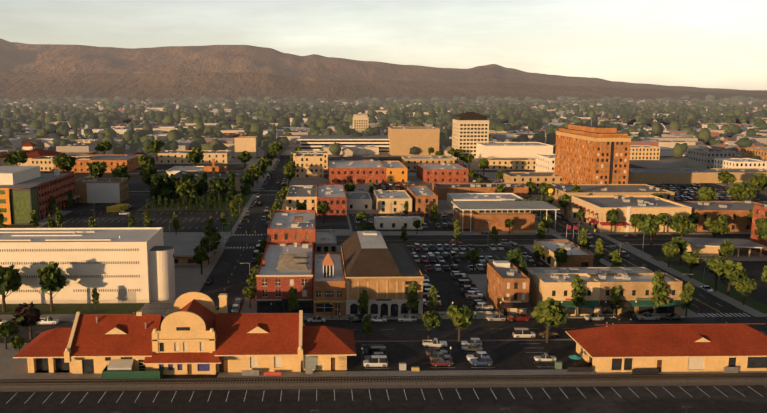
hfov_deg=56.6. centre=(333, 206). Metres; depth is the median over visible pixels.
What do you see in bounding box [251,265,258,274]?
street tree
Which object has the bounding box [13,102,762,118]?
ground
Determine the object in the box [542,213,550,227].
street tree
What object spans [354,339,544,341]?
paver strip
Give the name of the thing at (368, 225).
street tree
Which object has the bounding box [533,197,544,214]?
street tree
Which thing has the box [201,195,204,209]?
poplar tree
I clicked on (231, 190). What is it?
poplar tree
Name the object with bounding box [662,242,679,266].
street tree
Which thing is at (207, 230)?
street tree
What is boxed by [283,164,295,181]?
street tree
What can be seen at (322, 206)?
street tree
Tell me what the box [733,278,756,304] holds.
street tree
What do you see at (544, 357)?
sedan car
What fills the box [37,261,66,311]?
street tree
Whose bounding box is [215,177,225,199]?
street tree
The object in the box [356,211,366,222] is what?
street tree
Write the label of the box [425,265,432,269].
sedan car
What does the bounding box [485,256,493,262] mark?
pickup car
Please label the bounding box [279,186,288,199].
street tree
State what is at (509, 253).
poplar tree
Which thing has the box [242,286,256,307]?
street tree
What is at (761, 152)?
building
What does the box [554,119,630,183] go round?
art deco tower
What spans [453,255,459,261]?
suv
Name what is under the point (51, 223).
young tree
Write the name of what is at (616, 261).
young tree
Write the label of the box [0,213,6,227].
young tree
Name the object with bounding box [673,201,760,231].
brown building
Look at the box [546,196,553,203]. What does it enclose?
street tree
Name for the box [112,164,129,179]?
tree
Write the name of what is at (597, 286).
long two-storey building
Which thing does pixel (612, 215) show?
street tree
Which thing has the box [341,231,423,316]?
building opera house
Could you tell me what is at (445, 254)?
suv
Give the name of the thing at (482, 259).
pickup car
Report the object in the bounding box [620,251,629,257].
suv
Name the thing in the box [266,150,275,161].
tree
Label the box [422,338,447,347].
pickup car
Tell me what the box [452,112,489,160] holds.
tower building
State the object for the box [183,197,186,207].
poplar tree
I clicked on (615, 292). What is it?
young tree
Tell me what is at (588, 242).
street tree
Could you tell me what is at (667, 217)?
street tree
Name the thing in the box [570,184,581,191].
street tree
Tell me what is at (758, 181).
tree
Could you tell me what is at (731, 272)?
tree
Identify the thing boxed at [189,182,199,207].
poplar tree
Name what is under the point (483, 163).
tree
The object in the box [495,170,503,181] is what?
tree
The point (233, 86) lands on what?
foothills
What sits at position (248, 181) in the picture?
poplar tree
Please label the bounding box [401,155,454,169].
tan building
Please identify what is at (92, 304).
iron jail fence
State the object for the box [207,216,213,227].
young tree
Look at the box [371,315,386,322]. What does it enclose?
sedan car
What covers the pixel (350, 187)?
street tree
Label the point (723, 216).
street tree
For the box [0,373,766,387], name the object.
rail track
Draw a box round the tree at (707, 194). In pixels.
[696,187,716,200]
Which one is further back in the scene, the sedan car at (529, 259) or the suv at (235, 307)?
the sedan car at (529, 259)
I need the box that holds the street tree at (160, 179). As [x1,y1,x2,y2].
[158,174,162,197]
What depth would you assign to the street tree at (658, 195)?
344.54 m
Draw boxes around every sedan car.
[205,278,212,283]
[307,316,325,322]
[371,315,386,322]
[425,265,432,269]
[431,358,452,366]
[437,257,444,261]
[443,265,449,270]
[461,344,482,351]
[526,257,533,261]
[534,353,556,361]
[538,330,558,337]
[624,234,636,237]
[664,313,684,319]
[700,286,712,291]
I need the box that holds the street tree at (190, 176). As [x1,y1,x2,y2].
[182,173,195,181]
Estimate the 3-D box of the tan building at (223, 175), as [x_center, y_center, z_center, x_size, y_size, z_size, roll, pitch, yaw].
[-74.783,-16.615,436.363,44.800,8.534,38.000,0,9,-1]
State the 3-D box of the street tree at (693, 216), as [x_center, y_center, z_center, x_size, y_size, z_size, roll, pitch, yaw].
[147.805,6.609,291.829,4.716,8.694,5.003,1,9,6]
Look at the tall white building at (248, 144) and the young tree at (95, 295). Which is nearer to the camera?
the young tree at (95, 295)
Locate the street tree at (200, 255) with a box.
[192,246,207,273]
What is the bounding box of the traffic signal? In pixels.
[231,219,249,234]
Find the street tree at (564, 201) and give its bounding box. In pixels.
[558,193,571,214]
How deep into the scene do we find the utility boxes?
342.10 m
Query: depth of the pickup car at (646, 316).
180.88 m
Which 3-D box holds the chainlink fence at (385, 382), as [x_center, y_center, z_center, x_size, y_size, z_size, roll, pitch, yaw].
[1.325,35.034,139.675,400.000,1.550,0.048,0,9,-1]
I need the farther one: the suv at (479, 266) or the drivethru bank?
the drivethru bank
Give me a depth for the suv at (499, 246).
261.28 m
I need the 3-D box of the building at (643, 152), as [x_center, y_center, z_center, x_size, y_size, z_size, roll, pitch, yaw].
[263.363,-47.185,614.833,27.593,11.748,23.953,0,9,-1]
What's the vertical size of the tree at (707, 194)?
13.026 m
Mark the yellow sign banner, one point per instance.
(422, 221)
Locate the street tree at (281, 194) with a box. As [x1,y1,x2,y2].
[276,190,285,204]
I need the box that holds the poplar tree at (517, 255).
[511,248,522,266]
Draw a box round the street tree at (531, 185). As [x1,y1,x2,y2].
[526,181,536,198]
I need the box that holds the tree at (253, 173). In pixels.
[244,168,259,186]
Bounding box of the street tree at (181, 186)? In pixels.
[175,179,190,207]
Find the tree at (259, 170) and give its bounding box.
[250,164,265,182]
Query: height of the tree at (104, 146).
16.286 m
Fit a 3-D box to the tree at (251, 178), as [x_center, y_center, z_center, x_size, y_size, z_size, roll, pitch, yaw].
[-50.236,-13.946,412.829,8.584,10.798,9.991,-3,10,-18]
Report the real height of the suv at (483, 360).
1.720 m
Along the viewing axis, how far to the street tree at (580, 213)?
310.21 m
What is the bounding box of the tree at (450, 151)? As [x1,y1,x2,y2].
[447,147,453,156]
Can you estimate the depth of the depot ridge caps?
152.03 m
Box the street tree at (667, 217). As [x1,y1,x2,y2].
[657,213,669,232]
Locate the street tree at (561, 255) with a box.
[554,247,568,266]
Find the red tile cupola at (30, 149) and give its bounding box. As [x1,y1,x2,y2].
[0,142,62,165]
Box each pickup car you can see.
[36,316,59,324]
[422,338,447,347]
[461,288,481,294]
[466,245,474,250]
[478,256,485,262]
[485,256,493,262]
[506,313,529,321]
[636,312,659,320]
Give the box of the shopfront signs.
[239,240,699,314]
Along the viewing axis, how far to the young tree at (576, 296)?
182.19 m
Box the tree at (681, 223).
[668,213,697,236]
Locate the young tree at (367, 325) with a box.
[361,315,372,340]
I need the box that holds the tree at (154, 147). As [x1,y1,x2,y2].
[148,140,163,160]
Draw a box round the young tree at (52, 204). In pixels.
[49,196,56,215]
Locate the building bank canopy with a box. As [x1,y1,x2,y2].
[451,201,559,232]
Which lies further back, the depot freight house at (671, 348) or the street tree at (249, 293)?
the street tree at (249, 293)
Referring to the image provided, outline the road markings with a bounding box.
[215,155,750,329]
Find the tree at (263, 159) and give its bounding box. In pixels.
[258,157,271,174]
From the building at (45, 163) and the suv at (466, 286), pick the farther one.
the building at (45, 163)
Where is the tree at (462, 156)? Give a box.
[459,153,467,164]
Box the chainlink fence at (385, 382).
[0,377,766,390]
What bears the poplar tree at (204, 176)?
on the parking lots pavement
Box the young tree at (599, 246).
[593,238,604,266]
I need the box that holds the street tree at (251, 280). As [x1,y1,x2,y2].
[246,273,256,286]
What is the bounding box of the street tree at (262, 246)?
[258,239,266,252]
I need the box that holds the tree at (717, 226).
[704,218,729,237]
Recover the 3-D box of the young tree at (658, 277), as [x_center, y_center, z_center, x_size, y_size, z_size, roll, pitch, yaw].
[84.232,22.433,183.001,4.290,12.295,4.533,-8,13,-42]
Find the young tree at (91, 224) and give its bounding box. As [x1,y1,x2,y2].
[88,216,95,227]
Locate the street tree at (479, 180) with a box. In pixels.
[476,178,482,182]
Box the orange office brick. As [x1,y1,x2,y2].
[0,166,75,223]
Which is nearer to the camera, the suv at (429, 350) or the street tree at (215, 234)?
the suv at (429, 350)
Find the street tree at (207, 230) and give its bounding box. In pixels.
[202,225,217,235]
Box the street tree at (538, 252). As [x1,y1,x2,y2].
[533,246,544,261]
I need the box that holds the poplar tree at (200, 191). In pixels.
[197,175,204,199]
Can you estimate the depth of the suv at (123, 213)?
334.79 m
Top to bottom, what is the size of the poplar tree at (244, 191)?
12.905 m
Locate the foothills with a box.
[0,69,766,101]
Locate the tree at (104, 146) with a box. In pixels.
[95,140,112,154]
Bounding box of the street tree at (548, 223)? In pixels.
[544,220,552,233]
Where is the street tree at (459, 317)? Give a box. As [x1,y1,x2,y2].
[446,304,473,344]
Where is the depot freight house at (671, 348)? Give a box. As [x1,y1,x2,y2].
[565,322,766,371]
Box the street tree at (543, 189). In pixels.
[538,182,551,199]
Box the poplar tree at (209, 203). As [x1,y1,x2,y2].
[207,197,211,209]
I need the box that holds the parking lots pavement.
[6,158,766,371]
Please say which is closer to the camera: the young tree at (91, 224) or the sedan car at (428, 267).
the sedan car at (428, 267)
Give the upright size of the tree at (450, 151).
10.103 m
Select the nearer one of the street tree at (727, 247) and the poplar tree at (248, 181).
the street tree at (727, 247)
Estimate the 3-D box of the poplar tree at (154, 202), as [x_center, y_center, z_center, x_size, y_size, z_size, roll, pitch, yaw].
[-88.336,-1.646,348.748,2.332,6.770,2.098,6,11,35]
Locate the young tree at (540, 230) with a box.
[536,221,544,238]
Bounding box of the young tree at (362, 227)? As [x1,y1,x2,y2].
[358,223,365,230]
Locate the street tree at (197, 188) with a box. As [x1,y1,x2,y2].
[196,181,204,198]
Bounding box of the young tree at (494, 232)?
[490,226,497,243]
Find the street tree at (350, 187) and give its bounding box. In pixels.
[344,183,355,191]
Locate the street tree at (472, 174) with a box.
[468,169,475,182]
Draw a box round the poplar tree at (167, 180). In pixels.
[163,173,174,201]
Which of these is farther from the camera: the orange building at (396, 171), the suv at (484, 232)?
the orange building at (396, 171)
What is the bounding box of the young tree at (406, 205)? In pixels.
[403,201,408,214]
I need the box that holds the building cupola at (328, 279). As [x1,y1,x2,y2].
[313,252,344,314]
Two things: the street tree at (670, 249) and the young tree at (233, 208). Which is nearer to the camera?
the street tree at (670, 249)
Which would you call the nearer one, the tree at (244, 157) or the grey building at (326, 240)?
the grey building at (326, 240)
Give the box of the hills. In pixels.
[0,38,766,90]
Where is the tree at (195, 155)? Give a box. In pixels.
[185,147,203,165]
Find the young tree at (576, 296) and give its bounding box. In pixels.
[571,275,587,316]
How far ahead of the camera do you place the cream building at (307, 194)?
344.94 m
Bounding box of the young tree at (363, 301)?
[357,290,368,316]
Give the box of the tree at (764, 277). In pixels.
[761,266,766,282]
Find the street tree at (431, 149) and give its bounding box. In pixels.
[428,147,434,154]
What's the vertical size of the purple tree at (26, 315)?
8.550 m
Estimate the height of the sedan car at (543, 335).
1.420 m
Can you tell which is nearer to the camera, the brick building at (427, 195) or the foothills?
the brick building at (427, 195)
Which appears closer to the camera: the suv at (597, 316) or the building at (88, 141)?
the suv at (597, 316)
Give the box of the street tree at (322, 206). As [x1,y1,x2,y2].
[316,201,328,222]
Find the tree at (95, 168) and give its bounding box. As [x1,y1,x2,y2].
[87,161,107,177]
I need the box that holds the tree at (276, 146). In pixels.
[269,142,282,157]
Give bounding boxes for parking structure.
[300,135,388,152]
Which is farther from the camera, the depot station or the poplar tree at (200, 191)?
the poplar tree at (200, 191)
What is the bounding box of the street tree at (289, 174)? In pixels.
[283,169,294,184]
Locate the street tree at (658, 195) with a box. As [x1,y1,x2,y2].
[651,193,663,197]
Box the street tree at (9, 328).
[0,320,19,349]
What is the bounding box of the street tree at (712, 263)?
[705,257,725,290]
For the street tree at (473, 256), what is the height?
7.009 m
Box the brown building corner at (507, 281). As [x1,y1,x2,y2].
[486,261,530,315]
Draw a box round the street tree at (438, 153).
[435,151,442,155]
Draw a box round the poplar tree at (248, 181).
[247,177,251,195]
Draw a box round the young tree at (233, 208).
[229,201,237,219]
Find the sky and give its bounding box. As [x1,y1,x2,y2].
[0,0,766,89]
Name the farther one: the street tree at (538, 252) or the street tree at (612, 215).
the street tree at (612, 215)
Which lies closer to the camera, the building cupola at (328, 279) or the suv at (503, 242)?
the building cupola at (328, 279)
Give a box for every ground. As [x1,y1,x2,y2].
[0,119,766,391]
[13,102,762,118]
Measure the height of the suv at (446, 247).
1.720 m
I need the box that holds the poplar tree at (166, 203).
[164,197,168,209]
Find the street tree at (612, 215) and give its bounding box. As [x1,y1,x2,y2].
[606,208,619,232]
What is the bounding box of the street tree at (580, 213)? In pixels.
[575,208,585,223]
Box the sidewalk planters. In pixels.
[303,310,653,317]
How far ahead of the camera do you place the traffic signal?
287.75 m
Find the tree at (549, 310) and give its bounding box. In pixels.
[531,297,567,342]
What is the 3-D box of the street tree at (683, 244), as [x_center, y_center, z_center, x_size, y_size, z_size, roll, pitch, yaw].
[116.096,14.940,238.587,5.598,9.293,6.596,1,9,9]
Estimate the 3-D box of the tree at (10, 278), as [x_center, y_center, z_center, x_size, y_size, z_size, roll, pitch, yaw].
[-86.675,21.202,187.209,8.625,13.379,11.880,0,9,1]
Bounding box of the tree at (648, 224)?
[636,214,667,244]
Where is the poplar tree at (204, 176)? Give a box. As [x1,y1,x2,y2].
[201,171,208,195]
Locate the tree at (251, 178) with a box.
[240,173,254,184]
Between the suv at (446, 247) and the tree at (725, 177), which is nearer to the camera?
the suv at (446, 247)
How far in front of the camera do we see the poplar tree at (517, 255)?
201.60 m
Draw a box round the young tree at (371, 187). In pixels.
[368,181,373,197]
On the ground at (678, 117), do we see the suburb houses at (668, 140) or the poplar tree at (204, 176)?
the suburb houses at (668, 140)
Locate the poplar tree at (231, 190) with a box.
[227,171,238,200]
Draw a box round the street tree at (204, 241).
[199,235,219,263]
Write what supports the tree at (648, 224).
on the sidewalk blocks at (190, 278)
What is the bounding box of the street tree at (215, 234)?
[208,232,221,254]
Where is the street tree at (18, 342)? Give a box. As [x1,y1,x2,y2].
[9,336,24,358]
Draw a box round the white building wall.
[64,159,227,208]
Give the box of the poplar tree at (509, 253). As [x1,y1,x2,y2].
[506,250,512,262]
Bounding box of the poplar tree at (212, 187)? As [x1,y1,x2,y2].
[207,178,216,207]
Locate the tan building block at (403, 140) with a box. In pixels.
[388,127,439,154]
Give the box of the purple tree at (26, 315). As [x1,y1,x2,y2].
[11,301,40,339]
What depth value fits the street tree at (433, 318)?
164.05 m
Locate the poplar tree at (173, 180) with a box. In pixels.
[170,174,178,201]
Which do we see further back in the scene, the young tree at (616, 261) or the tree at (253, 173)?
the tree at (253, 173)
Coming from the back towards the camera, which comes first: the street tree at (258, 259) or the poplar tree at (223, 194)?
the poplar tree at (223, 194)
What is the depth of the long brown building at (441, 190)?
381.95 m
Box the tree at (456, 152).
[452,149,462,161]
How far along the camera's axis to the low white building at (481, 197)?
354.56 m
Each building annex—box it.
[345,192,371,209]
[373,189,411,212]
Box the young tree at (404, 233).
[400,225,407,240]
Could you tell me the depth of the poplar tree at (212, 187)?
354.62 m
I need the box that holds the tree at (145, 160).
[138,155,154,168]
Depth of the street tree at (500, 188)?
375.36 m
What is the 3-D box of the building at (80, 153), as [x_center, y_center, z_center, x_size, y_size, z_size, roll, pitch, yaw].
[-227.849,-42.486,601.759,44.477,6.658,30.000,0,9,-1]
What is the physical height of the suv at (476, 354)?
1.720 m
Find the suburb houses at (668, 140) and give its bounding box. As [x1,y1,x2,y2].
[0,99,766,157]
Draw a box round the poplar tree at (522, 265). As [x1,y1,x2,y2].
[517,260,530,291]
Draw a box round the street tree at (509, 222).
[505,219,514,233]
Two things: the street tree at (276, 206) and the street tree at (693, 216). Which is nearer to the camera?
the street tree at (693, 216)
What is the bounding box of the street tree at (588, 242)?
[583,238,590,250]
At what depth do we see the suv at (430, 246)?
260.94 m
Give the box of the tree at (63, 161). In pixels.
[54,152,75,170]
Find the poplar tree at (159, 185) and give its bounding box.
[158,182,162,201]
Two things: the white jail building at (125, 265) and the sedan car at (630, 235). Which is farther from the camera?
the sedan car at (630, 235)
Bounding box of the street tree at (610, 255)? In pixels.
[608,252,618,260]
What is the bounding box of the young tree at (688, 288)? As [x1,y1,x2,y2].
[679,281,694,315]
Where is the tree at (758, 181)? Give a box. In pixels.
[747,173,766,197]
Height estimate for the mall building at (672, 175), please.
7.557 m
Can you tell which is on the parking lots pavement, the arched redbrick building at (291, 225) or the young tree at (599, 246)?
the young tree at (599, 246)
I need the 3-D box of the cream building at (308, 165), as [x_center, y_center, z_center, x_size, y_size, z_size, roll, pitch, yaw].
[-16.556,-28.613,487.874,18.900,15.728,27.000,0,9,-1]
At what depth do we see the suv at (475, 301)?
191.95 m
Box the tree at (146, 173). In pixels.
[139,165,157,193]
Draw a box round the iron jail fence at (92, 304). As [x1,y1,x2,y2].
[0,303,169,310]
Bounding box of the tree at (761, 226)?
[755,218,766,240]
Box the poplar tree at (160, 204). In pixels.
[158,195,162,209]
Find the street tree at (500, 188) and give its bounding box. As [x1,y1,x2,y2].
[495,184,504,192]
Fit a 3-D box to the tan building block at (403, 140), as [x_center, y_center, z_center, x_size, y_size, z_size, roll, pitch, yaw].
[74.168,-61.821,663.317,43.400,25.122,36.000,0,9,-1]
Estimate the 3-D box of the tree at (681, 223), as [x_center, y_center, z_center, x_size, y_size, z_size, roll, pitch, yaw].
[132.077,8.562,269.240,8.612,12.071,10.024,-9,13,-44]
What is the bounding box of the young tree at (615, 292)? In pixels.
[608,286,621,315]
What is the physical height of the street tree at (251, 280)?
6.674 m
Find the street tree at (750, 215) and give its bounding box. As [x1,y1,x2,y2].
[748,209,752,221]
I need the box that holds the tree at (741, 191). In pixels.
[726,182,756,200]
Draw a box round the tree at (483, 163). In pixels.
[478,158,488,174]
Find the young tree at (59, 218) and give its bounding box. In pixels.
[55,207,63,227]
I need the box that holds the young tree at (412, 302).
[406,281,418,313]
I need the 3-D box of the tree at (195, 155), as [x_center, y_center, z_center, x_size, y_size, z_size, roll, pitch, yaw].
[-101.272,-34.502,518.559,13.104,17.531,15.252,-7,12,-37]
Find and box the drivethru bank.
[676,237,766,256]
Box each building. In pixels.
[0,227,174,303]
[30,156,98,170]
[53,155,141,172]
[63,152,96,155]
[69,139,99,142]
[75,177,128,202]
[158,150,230,163]
[163,236,222,265]
[166,166,203,176]
[169,170,246,190]
[231,133,247,137]
[234,137,256,157]
[256,241,313,312]
[267,210,315,251]
[286,185,316,212]
[293,151,327,168]
[295,153,322,177]
[316,229,336,251]
[317,184,346,214]
[328,159,385,183]
[374,216,421,229]
[381,161,407,183]
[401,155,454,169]
[407,186,437,212]
[416,163,468,182]
[432,183,528,199]
[447,193,524,209]
[476,142,552,161]
[479,157,535,169]
[489,130,506,132]
[526,267,653,300]
[532,273,682,315]
[535,154,554,171]
[628,168,766,182]
[629,145,659,159]
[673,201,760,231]
[687,148,735,167]
[714,158,766,169]
[740,147,766,160]
[750,204,766,250]
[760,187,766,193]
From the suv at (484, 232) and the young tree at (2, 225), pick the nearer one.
the young tree at (2, 225)
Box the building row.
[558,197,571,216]
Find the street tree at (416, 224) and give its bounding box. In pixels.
[413,219,420,233]
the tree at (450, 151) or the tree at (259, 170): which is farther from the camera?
the tree at (450, 151)
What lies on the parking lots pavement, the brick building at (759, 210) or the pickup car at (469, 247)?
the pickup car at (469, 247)
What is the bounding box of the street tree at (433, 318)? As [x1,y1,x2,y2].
[421,310,441,339]
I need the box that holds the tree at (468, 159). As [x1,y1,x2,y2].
[464,155,474,167]
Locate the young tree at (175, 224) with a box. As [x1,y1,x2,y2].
[172,212,179,234]
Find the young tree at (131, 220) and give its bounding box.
[128,212,134,226]
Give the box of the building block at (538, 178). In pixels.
[501,172,561,187]
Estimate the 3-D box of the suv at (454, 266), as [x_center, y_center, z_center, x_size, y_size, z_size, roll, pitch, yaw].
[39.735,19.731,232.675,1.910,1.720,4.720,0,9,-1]
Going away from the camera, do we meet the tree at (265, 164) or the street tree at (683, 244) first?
the street tree at (683, 244)
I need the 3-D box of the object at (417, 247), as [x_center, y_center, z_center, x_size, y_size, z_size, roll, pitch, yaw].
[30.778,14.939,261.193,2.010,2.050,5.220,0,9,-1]
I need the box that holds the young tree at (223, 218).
[220,212,227,230]
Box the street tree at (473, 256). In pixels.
[465,249,479,270]
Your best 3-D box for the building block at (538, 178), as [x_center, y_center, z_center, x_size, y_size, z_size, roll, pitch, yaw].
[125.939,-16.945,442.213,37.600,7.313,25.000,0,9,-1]
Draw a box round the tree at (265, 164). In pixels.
[257,160,269,177]
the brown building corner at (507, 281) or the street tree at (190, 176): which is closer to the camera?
the brown building corner at (507, 281)
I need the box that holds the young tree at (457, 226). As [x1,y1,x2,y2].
[453,219,461,245]
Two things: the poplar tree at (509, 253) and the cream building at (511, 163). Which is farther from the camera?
the cream building at (511, 163)
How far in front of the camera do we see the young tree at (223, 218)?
296.38 m
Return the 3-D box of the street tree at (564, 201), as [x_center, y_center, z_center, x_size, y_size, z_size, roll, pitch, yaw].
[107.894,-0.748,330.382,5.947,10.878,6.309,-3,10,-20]
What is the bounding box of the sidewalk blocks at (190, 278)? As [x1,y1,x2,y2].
[0,147,766,379]
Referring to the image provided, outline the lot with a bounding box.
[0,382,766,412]
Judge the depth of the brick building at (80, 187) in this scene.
373.09 m
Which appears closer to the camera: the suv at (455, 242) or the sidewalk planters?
the sidewalk planters
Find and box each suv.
[119,211,129,214]
[231,304,239,311]
[234,298,241,305]
[347,314,363,322]
[364,352,383,359]
[398,314,416,321]
[413,255,419,261]
[421,244,427,250]
[421,256,427,262]
[423,288,430,294]
[426,347,447,355]
[428,244,434,249]
[429,352,451,360]
[433,252,440,257]
[434,264,440,270]
[436,244,442,249]
[442,252,448,257]
[443,244,449,249]
[450,240,462,244]
[450,271,465,276]
[451,244,457,249]
[451,264,458,269]
[452,273,467,279]
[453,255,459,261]
[457,252,464,257]
[461,338,481,345]
[462,285,478,289]
[466,291,482,297]
[466,351,487,360]
[470,356,492,365]
[472,299,489,306]
[475,302,493,309]
[476,264,483,269]
[481,230,491,233]
[486,313,505,321]
[489,244,495,249]
[496,244,503,249]
[500,239,511,244]
[584,313,604,320]
[613,312,633,320]
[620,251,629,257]
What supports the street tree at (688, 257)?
on the sidewalk blocks at (190, 278)
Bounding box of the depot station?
[13,292,355,374]
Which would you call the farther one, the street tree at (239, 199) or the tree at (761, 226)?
the street tree at (239, 199)
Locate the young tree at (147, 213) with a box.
[143,209,152,226]
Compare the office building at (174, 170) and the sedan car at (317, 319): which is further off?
the office building at (174, 170)
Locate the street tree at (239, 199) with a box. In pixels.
[233,193,244,213]
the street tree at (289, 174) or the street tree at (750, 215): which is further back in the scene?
the street tree at (289, 174)
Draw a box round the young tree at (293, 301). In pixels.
[287,287,299,312]
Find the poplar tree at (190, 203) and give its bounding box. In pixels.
[188,197,192,207]
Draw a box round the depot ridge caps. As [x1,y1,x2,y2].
[80,313,765,324]
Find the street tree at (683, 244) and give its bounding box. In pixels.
[670,237,688,263]
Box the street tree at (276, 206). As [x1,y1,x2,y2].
[270,202,281,210]
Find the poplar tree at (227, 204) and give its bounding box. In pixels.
[226,197,229,209]
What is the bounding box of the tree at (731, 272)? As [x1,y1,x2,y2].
[714,260,747,294]
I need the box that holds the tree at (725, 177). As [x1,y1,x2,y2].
[717,170,736,190]
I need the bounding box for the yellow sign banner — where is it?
[421,217,423,232]
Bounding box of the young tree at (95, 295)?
[91,288,99,308]
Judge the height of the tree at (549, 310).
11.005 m
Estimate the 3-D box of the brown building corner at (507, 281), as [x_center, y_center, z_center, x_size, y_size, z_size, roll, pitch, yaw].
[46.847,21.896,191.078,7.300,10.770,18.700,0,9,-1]
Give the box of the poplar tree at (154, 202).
[152,196,155,209]
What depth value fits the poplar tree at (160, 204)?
348.51 m
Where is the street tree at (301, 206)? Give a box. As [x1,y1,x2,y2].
[295,202,306,209]
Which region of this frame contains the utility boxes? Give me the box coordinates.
[106,204,561,370]
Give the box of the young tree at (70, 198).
[67,190,73,209]
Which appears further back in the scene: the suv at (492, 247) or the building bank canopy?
the building bank canopy
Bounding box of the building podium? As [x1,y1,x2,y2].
[545,184,674,205]
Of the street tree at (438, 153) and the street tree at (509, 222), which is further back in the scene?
the street tree at (438, 153)
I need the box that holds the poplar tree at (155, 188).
[150,174,158,201]
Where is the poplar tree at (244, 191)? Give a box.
[240,176,248,197]
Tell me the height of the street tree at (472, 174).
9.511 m
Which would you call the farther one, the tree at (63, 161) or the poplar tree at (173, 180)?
the tree at (63, 161)
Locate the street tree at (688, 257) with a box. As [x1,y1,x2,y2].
[681,251,702,277]
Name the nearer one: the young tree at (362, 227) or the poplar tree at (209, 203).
the young tree at (362, 227)
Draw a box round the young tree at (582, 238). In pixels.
[577,226,587,248]
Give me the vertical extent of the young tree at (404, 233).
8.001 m
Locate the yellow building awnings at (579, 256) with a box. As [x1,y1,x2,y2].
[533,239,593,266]
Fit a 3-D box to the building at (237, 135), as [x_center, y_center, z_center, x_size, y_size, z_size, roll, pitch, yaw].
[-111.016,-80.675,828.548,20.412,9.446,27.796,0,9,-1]
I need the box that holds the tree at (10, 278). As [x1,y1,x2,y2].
[0,264,21,311]
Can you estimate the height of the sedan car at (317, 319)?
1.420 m
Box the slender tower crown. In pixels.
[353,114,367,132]
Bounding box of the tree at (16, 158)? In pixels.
[4,150,27,165]
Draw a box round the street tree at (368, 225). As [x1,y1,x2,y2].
[364,222,373,229]
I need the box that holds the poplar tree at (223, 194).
[221,188,225,202]
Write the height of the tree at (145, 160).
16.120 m
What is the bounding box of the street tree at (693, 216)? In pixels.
[688,212,698,232]
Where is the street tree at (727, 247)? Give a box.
[718,239,734,259]
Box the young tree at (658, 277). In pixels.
[651,270,668,313]
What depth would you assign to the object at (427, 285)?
205.68 m
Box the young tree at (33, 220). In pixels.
[29,210,38,227]
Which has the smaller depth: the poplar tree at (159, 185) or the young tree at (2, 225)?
the young tree at (2, 225)
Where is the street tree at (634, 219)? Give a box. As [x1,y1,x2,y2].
[629,214,641,232]
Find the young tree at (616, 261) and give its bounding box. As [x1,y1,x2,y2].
[610,249,621,266]
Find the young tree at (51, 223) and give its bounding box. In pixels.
[47,215,55,227]
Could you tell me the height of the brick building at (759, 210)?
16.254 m
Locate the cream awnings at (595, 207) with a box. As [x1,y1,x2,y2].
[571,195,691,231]
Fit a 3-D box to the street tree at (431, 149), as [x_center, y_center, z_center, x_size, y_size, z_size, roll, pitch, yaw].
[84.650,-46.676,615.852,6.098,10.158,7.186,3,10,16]
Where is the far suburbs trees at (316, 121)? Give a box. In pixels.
[0,95,766,159]
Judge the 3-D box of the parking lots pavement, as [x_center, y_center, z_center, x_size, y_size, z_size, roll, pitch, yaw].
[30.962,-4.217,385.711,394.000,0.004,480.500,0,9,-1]
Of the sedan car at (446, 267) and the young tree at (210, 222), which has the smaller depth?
the sedan car at (446, 267)
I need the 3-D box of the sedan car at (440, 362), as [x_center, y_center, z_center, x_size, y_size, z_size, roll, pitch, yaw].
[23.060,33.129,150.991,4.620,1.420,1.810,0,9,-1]
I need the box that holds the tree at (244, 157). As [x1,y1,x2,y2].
[238,151,251,167]
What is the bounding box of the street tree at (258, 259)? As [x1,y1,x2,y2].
[255,253,263,265]
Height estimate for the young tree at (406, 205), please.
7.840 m
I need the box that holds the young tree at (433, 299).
[427,286,439,310]
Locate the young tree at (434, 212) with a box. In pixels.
[430,203,438,228]
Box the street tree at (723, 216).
[717,214,727,222]
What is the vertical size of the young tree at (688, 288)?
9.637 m
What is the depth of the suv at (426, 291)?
202.56 m
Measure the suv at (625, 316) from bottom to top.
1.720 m

